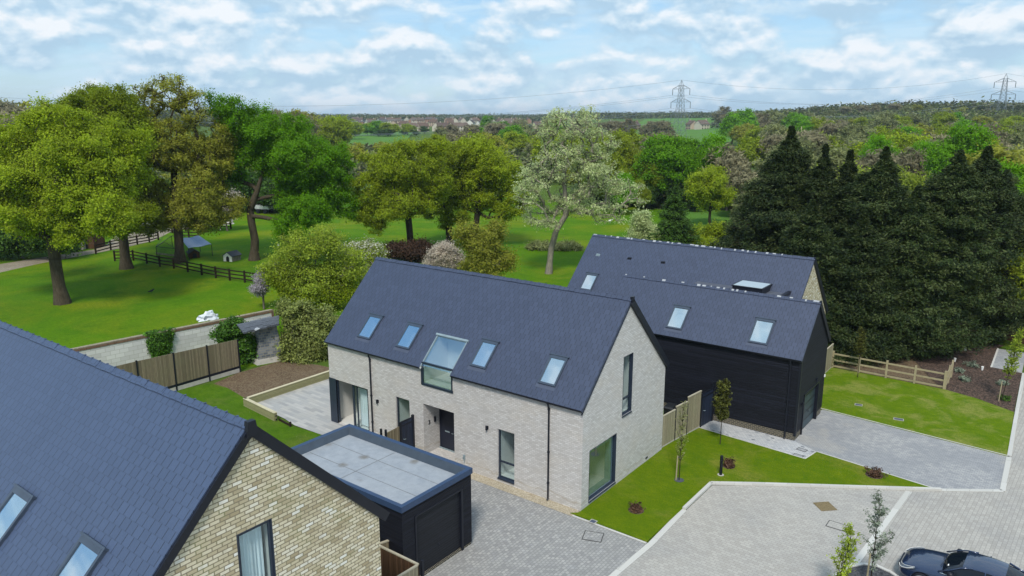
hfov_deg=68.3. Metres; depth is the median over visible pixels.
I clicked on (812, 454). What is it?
path edging
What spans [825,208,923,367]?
conifer tree
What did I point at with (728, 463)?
shrub
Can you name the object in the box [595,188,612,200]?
woodland tree
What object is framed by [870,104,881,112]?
woodland tree
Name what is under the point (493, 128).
woodland tree
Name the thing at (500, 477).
window
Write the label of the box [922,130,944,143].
woodland tree
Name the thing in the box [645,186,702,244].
spruce tree
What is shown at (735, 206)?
woodland tree
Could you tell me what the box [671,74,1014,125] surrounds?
power line
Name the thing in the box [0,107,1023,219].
undergrowth
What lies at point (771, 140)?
woodland tree
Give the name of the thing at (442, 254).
blossom shrub
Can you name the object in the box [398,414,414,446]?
garden gate
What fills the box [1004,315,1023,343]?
slatted fence
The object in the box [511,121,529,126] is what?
woodland tree
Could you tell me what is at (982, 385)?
mulch bed
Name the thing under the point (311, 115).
woodland tree
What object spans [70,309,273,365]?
block wall
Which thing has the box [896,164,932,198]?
woodland tree
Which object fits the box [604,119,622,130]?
woodland tree
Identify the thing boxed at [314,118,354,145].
woodland tree
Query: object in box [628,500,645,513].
shrub
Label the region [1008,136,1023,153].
woodland tree
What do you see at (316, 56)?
sky
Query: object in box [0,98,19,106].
woodland tree
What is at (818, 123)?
woodland tree
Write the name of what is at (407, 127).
woodland tree
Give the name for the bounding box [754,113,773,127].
woodland tree
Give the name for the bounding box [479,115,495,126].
woodland tree
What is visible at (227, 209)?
blossom tree
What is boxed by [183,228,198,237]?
paddock fence
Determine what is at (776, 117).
woodland tree
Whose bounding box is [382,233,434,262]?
purple shrub
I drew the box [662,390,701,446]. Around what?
board fence
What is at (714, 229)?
green bush
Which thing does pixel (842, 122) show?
woodland tree
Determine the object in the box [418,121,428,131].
village house
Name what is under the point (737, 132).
woodland tree
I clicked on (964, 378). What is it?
bed plant
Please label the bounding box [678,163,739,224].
woodland tree
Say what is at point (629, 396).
window
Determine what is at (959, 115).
woodland tree
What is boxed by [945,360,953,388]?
post and rail fence
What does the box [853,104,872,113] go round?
woodland tree
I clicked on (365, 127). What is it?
woodland tree
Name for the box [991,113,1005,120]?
woodland tree
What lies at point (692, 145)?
woodland tree
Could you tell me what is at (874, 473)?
shrub
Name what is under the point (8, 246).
dark hedge
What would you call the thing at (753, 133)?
woodland tree
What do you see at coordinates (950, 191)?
conifer tree
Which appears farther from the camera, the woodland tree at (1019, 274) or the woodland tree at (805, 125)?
the woodland tree at (805, 125)
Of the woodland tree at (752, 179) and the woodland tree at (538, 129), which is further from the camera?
the woodland tree at (538, 129)
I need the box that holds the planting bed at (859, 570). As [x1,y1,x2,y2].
[846,565,892,575]
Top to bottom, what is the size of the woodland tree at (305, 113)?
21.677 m
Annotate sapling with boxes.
[672,400,688,481]
[711,378,732,443]
[826,522,863,575]
[854,327,868,376]
[860,488,894,575]
[998,326,1023,400]
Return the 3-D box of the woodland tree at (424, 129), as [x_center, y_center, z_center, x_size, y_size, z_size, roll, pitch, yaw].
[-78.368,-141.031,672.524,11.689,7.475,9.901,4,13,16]
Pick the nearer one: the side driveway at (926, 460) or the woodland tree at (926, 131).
the side driveway at (926, 460)
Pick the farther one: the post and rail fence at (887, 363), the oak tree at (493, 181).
the oak tree at (493, 181)
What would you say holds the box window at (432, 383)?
in the brick house at (554, 393)
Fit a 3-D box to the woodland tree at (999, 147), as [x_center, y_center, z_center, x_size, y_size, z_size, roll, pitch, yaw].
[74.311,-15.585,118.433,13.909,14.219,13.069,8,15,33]
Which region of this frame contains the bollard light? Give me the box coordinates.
[717,455,723,475]
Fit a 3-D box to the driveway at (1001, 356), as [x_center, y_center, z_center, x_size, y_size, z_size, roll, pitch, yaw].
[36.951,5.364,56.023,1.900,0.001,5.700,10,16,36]
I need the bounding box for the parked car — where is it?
[898,547,1023,575]
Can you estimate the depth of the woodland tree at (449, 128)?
422.61 m
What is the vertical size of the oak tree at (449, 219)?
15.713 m
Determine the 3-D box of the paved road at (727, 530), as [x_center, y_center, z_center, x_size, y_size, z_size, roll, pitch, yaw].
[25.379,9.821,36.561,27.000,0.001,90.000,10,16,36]
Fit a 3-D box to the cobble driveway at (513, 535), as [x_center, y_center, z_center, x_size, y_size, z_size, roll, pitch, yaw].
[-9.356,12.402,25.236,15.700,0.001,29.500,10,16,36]
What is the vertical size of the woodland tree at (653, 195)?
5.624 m
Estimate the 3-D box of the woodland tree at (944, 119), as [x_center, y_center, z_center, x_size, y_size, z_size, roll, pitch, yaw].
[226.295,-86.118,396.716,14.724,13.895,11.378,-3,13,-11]
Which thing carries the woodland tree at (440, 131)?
on the ground at (428, 136)
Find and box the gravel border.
[471,472,578,515]
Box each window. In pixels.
[236,518,275,575]
[397,397,408,426]
[420,333,468,392]
[497,429,513,484]
[588,433,616,502]
[622,353,632,417]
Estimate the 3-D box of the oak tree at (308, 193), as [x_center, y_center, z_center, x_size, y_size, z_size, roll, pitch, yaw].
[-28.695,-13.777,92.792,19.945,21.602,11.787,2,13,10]
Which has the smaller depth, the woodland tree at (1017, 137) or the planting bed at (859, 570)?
the planting bed at (859, 570)
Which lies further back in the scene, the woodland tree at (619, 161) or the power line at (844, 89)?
the power line at (844, 89)
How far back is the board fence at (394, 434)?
39.35 m
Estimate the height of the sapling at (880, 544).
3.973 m
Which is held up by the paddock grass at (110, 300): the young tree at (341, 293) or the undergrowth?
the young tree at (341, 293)
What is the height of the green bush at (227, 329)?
4.023 m
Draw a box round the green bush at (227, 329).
[208,315,257,364]
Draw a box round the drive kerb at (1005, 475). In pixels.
[942,456,1011,491]
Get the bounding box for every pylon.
[670,80,690,139]
[990,73,1015,113]
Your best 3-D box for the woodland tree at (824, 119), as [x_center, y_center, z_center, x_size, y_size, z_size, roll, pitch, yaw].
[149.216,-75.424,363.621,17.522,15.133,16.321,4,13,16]
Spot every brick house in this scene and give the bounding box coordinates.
[0,320,389,575]
[324,257,669,511]
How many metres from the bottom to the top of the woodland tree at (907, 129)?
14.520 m
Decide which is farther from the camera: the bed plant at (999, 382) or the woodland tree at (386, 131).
the woodland tree at (386, 131)
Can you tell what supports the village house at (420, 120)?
on the ground at (428, 136)
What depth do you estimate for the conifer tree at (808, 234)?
56.74 m
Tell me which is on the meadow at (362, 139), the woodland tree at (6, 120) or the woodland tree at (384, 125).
the woodland tree at (384, 125)
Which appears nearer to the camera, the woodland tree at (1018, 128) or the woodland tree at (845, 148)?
the woodland tree at (845, 148)
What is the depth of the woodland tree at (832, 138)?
224.42 m
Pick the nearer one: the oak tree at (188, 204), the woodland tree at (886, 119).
the oak tree at (188, 204)
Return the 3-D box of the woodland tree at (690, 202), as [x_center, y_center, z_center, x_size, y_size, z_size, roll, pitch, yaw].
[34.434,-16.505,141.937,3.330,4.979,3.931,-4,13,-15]
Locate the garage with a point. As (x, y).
(423, 497)
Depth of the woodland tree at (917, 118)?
421.56 m
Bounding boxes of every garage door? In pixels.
[417,493,459,574]
[802,386,815,428]
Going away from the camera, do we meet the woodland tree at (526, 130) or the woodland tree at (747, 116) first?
the woodland tree at (526, 130)
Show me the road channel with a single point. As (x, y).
(861, 555)
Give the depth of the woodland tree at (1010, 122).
314.92 m
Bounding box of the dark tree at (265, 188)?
[149,167,278,207]
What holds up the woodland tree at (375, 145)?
on the ground at (428, 136)
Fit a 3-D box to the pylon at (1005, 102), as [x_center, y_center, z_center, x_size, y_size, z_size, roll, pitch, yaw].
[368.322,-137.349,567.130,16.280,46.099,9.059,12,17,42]
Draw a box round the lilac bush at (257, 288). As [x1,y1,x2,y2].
[247,262,279,308]
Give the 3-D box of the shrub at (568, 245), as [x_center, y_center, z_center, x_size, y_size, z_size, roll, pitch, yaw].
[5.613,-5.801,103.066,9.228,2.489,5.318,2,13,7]
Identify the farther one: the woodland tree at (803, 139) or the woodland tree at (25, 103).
the woodland tree at (25, 103)
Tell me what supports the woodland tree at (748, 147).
on the ground at (428, 136)
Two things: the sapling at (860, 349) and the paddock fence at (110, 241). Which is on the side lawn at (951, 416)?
the sapling at (860, 349)
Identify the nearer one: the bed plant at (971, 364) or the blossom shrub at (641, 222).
the bed plant at (971, 364)
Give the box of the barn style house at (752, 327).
[567,234,830,439]
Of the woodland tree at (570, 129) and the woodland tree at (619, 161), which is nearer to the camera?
the woodland tree at (619, 161)
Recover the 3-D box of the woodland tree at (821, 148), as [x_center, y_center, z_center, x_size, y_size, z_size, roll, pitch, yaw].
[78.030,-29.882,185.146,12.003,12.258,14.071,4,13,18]
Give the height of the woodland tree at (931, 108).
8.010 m
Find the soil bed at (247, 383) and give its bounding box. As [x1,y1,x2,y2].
[214,362,328,397]
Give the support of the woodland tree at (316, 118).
on the ground at (428, 136)
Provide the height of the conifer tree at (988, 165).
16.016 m
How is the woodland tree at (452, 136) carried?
on the ground at (428, 136)
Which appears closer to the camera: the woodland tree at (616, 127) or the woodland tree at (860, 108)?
the woodland tree at (616, 127)
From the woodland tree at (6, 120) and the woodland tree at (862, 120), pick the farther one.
the woodland tree at (862, 120)
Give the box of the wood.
[149,95,1023,127]
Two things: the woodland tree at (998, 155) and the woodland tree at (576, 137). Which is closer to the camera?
the woodland tree at (998, 155)
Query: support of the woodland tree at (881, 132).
on the ground at (428, 136)
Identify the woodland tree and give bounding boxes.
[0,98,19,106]
[0,100,16,119]
[0,102,35,118]
[0,116,32,159]
[0,118,15,127]
[15,100,50,108]
[261,108,287,124]
[286,108,314,136]
[287,110,323,141]
[303,112,326,122]
[312,115,340,143]
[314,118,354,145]
[334,114,356,137]
[346,142,366,161]
[349,118,365,139]
[360,123,372,133]
[366,119,382,134]
[373,129,383,135]
[373,141,390,152]
[379,122,403,135]
[381,128,394,135]
[401,123,417,134]
[418,125,429,133]
[418,132,445,156]
[431,125,449,138]
[443,132,470,165]
[445,124,460,140]
[461,122,484,133]
[468,129,499,151]
[476,131,509,150]
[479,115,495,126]
[481,122,506,137]
[496,120,510,125]
[496,123,528,140]
[502,130,529,150]
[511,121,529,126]
[514,121,536,136]
[519,119,533,129]
[522,133,535,151]
[525,129,573,168]
[533,124,548,137]
[559,135,579,149]
[559,155,585,187]
[568,124,580,132]
[569,134,627,202]
[573,119,597,129]
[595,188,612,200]
[596,122,608,133]
[601,128,641,175]
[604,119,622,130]
[606,124,627,133]
[608,171,638,214]
[613,126,647,151]
[621,118,636,132]
[628,132,699,197]
[628,153,666,208]
[632,145,661,169]
[633,178,651,210]
[637,120,654,137]
[637,129,680,150]
[645,182,659,208]
[651,119,676,134]
[656,190,664,203]
[661,177,688,202]
[672,134,701,180]
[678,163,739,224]
[688,199,696,208]
[691,131,728,171]
[698,142,752,210]
[711,105,732,125]
[716,111,742,144]
[723,164,760,207]
[727,107,759,132]
[727,123,755,143]
[729,192,746,215]
[734,135,769,169]
[736,177,763,201]
[741,124,768,142]
[751,142,780,175]
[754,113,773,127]
[756,131,805,155]
[757,121,789,138]
[761,109,785,125]
[766,136,816,166]
[771,133,820,155]
[780,111,800,127]
[781,126,836,151]
[786,113,811,128]
[795,119,814,131]
[805,111,815,118]
[807,115,840,131]
[809,116,831,122]
[809,148,855,178]
[814,141,839,155]
[817,120,848,139]
[817,141,867,163]
[819,131,846,149]
[822,110,836,115]
[825,132,858,147]
[834,119,849,124]
[834,136,897,160]
[834,161,871,179]
[837,122,878,141]
[838,106,852,113]
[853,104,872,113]
[853,116,874,130]
[855,146,904,173]
[856,132,902,159]
[865,108,899,132]
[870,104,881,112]
[870,111,882,119]
[871,123,897,136]
[874,126,911,144]
[885,131,932,146]
[887,103,901,111]
[891,114,915,125]
[892,124,925,136]
[893,135,928,154]
[893,145,928,180]
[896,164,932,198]
[898,104,914,113]
[903,104,923,113]
[904,113,928,126]
[905,122,937,136]
[908,138,938,178]
[920,120,1000,176]
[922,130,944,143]
[923,106,934,111]
[930,112,958,128]
[932,111,948,116]
[934,125,951,136]
[951,119,974,128]
[954,112,965,120]
[964,143,1023,165]
[968,120,1002,132]
[971,115,996,123]
[971,148,1023,167]
[973,133,1003,147]
[987,126,1018,133]
[988,130,1013,149]
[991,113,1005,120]
[995,156,1023,192]
[997,116,1022,126]
[997,119,1020,129]
[999,143,1022,157]
[1000,244,1023,315]
[1003,129,1023,149]
[1005,119,1023,135]
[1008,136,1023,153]
[1009,115,1023,123]
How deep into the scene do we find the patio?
46.96 m
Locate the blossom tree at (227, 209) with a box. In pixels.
[220,188,243,230]
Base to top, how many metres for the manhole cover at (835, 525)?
0.012 m
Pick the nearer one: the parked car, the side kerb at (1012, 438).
the parked car
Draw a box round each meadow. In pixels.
[348,131,411,145]
[636,117,731,144]
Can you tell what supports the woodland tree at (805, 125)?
on the ground at (428, 136)
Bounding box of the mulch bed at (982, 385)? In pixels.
[911,343,1021,411]
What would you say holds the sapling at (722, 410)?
on the front lawn at (657, 490)
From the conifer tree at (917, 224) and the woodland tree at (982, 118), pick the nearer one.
the conifer tree at (917, 224)
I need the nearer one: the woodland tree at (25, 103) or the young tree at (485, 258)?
the young tree at (485, 258)
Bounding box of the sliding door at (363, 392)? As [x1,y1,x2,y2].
[352,385,369,430]
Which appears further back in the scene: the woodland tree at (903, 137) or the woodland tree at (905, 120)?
the woodland tree at (905, 120)
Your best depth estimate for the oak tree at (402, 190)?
94.04 m
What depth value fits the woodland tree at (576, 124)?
469.09 m
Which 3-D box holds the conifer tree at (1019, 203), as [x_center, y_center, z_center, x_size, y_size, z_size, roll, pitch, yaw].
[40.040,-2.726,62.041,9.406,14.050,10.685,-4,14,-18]
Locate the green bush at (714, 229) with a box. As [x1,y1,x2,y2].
[652,217,727,245]
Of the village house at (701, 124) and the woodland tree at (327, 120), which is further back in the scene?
the village house at (701, 124)
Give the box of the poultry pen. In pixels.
[156,235,212,259]
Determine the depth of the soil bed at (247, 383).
52.57 m
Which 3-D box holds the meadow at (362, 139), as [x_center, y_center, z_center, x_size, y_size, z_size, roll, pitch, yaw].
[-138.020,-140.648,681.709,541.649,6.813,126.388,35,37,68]
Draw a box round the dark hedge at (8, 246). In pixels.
[0,212,89,261]
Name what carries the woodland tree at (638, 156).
on the ground at (428, 136)
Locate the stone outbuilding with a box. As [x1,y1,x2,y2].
[237,315,281,365]
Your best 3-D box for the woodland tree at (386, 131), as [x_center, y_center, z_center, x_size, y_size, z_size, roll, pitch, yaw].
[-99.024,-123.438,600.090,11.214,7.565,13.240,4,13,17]
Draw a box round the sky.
[0,0,1023,115]
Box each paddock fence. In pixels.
[94,232,158,253]
[113,250,254,282]
[169,223,231,232]
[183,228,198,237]
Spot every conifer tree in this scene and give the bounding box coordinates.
[700,125,832,253]
[716,195,762,246]
[774,143,844,248]
[774,199,878,366]
[817,149,870,239]
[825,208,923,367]
[826,145,974,343]
[857,184,997,361]
[906,150,1023,351]
[940,145,1023,346]
[980,169,1023,338]
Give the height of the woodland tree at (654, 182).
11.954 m
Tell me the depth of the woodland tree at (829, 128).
294.42 m
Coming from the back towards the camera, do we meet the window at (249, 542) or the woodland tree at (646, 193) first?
the woodland tree at (646, 193)
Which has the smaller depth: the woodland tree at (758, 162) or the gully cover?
the gully cover
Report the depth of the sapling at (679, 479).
37.01 m
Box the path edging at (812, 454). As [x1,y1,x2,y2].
[699,427,929,486]
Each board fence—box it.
[116,339,240,390]
[380,427,399,441]
[380,540,388,548]
[380,545,423,575]
[398,564,417,575]
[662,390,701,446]
[825,343,833,372]
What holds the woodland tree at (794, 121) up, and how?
on the ground at (428, 136)
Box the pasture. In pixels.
[673,207,732,231]
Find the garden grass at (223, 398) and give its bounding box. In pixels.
[177,383,320,447]
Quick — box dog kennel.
[222,250,241,261]
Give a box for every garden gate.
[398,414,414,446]
[699,382,714,426]
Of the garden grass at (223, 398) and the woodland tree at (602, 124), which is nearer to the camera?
the garden grass at (223, 398)
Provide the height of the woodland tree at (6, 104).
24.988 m
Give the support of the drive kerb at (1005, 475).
on the side driveway at (926, 460)
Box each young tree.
[255,222,378,297]
[260,260,360,310]
[446,214,520,276]
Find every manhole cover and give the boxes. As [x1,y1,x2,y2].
[582,530,603,541]
[825,520,847,531]
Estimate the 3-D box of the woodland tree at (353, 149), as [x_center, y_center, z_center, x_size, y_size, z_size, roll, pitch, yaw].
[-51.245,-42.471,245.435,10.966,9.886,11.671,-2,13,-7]
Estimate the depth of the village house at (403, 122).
871.24 m
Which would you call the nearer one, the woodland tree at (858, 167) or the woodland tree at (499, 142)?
the woodland tree at (858, 167)
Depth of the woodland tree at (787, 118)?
504.26 m
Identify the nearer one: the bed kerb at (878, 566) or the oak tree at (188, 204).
the bed kerb at (878, 566)
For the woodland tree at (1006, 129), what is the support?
on the ground at (428, 136)
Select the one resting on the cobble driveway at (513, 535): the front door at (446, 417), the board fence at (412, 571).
the board fence at (412, 571)
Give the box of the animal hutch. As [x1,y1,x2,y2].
[186,248,199,257]
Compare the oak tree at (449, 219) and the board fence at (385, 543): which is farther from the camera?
the oak tree at (449, 219)
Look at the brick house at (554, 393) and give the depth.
37.93 m
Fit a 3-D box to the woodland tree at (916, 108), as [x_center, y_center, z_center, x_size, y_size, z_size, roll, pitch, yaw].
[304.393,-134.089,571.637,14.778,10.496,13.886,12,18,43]
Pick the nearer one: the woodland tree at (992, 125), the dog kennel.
the dog kennel
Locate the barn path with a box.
[701,420,814,457]
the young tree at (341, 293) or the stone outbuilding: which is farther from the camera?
the young tree at (341, 293)
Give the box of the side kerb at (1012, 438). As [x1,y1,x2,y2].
[1007,373,1023,456]
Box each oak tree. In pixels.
[0,91,160,305]
[51,81,167,269]
[125,72,250,262]
[195,88,361,260]
[340,134,455,243]
[416,133,492,244]
[446,134,535,232]
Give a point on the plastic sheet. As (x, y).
(210, 315)
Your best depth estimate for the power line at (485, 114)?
508.24 m
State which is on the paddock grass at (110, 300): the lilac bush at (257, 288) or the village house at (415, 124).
the lilac bush at (257, 288)
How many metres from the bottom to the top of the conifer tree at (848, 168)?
15.824 m
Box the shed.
[85,234,104,248]
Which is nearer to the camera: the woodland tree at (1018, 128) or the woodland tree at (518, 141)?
the woodland tree at (1018, 128)
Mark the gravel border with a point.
(559, 507)
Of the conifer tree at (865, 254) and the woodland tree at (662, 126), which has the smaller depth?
the conifer tree at (865, 254)
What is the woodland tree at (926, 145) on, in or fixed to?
on the ground at (428, 136)
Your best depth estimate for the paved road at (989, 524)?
33.69 m
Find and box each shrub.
[269,296,340,364]
[323,234,392,282]
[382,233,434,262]
[420,239,467,269]
[519,237,585,251]
[620,209,662,239]
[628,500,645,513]
[723,457,735,468]
[864,466,889,478]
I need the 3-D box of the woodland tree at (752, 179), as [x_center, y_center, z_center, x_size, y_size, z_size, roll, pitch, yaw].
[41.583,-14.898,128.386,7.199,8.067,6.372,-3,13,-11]
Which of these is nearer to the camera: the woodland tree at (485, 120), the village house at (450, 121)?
the woodland tree at (485, 120)
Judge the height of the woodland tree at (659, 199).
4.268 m
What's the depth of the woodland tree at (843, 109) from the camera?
641.93 m
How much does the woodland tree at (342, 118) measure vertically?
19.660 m
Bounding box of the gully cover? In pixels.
[814,502,836,510]
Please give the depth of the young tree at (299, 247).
68.62 m
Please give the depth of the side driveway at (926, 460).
40.68 m
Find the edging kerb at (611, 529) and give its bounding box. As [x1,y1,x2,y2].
[572,515,646,543]
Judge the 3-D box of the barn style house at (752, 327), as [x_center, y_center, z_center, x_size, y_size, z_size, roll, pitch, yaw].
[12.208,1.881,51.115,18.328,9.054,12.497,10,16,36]
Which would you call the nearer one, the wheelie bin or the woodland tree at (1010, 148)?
the wheelie bin
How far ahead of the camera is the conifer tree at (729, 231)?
69.97 m
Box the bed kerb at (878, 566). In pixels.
[833,562,898,575]
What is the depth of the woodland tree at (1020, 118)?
396.99 m
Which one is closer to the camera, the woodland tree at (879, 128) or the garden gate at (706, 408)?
the garden gate at (706, 408)
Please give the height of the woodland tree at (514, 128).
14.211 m
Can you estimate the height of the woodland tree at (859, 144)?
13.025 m
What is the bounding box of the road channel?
[850,490,911,564]
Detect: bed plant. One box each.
[954,367,964,372]
[958,375,970,381]
[962,360,979,367]
[996,379,1008,385]
[997,394,1011,401]
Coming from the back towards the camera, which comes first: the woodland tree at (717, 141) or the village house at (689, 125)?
the village house at (689, 125)
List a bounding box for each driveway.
[425,479,646,575]
[789,409,1007,488]
[993,349,1023,372]
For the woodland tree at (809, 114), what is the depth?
567.68 m
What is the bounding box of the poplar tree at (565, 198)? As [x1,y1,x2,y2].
[510,104,649,273]
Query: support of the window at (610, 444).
in the brick house at (554, 393)
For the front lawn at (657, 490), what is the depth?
37.90 m
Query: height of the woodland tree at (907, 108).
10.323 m
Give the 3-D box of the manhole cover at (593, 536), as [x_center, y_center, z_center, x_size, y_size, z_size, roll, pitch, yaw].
[3.497,10.719,32.573,0.850,0.012,0.750,4,13,17]
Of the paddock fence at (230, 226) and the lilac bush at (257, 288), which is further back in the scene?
the paddock fence at (230, 226)
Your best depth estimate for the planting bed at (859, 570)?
29.91 m
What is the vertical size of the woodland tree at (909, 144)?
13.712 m
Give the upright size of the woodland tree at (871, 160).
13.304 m
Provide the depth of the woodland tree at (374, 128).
618.29 m
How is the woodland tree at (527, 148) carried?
on the ground at (428, 136)
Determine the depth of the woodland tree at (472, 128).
446.53 m
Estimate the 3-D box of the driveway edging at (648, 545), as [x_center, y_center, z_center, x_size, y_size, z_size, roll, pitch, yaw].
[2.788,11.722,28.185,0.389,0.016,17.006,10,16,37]
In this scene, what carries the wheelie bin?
on the ground at (428, 136)
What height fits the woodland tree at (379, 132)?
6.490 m
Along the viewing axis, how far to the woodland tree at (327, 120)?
345.99 m
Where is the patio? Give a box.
[258,379,344,434]
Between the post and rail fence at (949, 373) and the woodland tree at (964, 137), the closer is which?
the post and rail fence at (949, 373)
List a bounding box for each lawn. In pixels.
[571,428,927,541]
[821,367,1013,455]
[993,313,1023,351]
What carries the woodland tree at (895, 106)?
on the ground at (428, 136)
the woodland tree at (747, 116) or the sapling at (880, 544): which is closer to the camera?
the sapling at (880, 544)
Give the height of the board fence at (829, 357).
1.850 m
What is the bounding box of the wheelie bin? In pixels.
[664,402,676,413]
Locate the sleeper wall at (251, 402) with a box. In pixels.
[243,370,329,426]
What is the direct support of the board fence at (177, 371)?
on the garden grass at (223, 398)
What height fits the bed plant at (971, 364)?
0.561 m
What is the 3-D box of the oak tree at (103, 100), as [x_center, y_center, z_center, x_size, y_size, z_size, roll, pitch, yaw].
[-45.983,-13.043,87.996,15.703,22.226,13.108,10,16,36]
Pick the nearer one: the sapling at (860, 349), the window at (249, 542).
the window at (249, 542)
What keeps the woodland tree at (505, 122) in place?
on the ground at (428, 136)
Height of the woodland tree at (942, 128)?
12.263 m
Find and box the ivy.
[143,327,175,357]
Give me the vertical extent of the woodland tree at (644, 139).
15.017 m
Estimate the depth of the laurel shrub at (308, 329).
55.73 m
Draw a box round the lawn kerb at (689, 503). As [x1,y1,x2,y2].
[682,481,941,509]
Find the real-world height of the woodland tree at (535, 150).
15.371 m
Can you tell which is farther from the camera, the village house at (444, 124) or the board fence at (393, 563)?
the village house at (444, 124)
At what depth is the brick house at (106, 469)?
18.66 m
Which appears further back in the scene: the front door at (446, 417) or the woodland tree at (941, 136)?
the woodland tree at (941, 136)
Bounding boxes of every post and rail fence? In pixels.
[831,351,946,388]
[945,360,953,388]
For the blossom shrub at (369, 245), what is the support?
on the paddock grass at (110, 300)
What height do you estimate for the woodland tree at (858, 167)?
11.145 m
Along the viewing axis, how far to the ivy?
55.55 m
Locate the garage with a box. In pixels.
[291,424,472,575]
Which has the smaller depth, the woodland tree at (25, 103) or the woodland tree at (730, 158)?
the woodland tree at (730, 158)
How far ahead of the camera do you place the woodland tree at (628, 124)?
574.27 m
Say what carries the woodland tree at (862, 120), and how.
on the ground at (428, 136)
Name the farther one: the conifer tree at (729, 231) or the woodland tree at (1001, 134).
the woodland tree at (1001, 134)
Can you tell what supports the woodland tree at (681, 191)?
on the ground at (428, 136)
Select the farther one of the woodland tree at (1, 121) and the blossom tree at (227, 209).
the woodland tree at (1, 121)
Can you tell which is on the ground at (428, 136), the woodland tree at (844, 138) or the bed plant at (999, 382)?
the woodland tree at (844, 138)
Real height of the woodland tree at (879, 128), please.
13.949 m
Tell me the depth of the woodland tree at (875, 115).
486.98 m
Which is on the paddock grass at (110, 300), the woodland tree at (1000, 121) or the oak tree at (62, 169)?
the oak tree at (62, 169)
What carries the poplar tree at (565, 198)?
on the paddock grass at (110, 300)
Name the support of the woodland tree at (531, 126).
on the ground at (428, 136)
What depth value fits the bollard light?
37.93 m
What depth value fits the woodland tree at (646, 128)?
506.28 m
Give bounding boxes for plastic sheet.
[197,310,218,321]
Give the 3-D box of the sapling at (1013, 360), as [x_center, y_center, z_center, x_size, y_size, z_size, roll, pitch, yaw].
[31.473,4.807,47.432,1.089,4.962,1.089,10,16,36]
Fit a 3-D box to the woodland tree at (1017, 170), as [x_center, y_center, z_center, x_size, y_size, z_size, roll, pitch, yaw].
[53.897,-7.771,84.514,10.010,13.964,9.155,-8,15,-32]
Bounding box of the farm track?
[0,228,183,271]
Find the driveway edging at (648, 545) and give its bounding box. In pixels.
[609,509,686,575]
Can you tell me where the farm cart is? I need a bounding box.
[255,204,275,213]
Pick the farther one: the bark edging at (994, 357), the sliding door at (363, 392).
the bark edging at (994, 357)
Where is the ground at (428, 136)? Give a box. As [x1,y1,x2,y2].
[160,114,1023,542]
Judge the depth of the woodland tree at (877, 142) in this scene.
150.42 m
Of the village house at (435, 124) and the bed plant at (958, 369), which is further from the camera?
the village house at (435, 124)
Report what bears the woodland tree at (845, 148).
on the ground at (428, 136)
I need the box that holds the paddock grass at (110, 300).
[0,192,669,369]
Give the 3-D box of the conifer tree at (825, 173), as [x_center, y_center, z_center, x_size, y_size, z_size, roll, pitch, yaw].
[26.303,-4.023,63.826,12.635,16.236,12.826,-6,14,-24]
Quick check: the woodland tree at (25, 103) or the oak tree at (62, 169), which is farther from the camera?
the woodland tree at (25, 103)
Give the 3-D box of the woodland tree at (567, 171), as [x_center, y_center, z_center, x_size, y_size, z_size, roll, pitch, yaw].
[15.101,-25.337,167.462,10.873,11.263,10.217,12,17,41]
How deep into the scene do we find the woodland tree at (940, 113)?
468.67 m
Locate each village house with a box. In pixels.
[398,120,408,127]
[406,122,417,130]
[415,117,424,122]
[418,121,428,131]
[429,118,438,125]
[432,121,440,130]
[436,121,448,129]
[445,119,453,123]
[452,121,463,131]
[532,120,542,128]
[685,119,695,129]
[694,119,709,129]
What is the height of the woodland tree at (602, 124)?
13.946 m
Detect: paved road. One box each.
[618,485,926,575]
[860,385,1023,575]
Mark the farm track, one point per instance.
(4, 267)
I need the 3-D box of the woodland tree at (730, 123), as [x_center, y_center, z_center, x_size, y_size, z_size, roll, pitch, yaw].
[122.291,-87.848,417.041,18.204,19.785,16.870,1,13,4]
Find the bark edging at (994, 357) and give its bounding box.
[990,348,998,366]
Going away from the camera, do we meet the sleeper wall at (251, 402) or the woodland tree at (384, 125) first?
the sleeper wall at (251, 402)
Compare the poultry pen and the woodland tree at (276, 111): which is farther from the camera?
the woodland tree at (276, 111)
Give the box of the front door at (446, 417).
[439,409,454,452]
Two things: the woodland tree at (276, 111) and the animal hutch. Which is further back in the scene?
the woodland tree at (276, 111)
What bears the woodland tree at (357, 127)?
on the ground at (428, 136)
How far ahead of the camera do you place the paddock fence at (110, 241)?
103.36 m
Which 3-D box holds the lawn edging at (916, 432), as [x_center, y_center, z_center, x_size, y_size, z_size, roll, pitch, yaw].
[22.678,8.188,43.609,10.193,0.050,0.070,12,17,41]
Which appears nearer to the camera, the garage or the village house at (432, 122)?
the garage
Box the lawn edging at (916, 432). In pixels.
[821,408,1007,455]
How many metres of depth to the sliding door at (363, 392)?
43.63 m
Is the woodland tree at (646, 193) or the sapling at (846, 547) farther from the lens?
the woodland tree at (646, 193)
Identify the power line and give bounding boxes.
[2,80,687,136]
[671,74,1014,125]
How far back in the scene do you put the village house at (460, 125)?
753.95 m
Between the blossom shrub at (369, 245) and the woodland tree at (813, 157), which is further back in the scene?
the woodland tree at (813, 157)
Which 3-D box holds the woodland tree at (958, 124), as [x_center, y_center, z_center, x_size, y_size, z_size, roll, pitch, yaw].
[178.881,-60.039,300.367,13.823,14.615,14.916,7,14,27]
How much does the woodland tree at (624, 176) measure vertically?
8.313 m

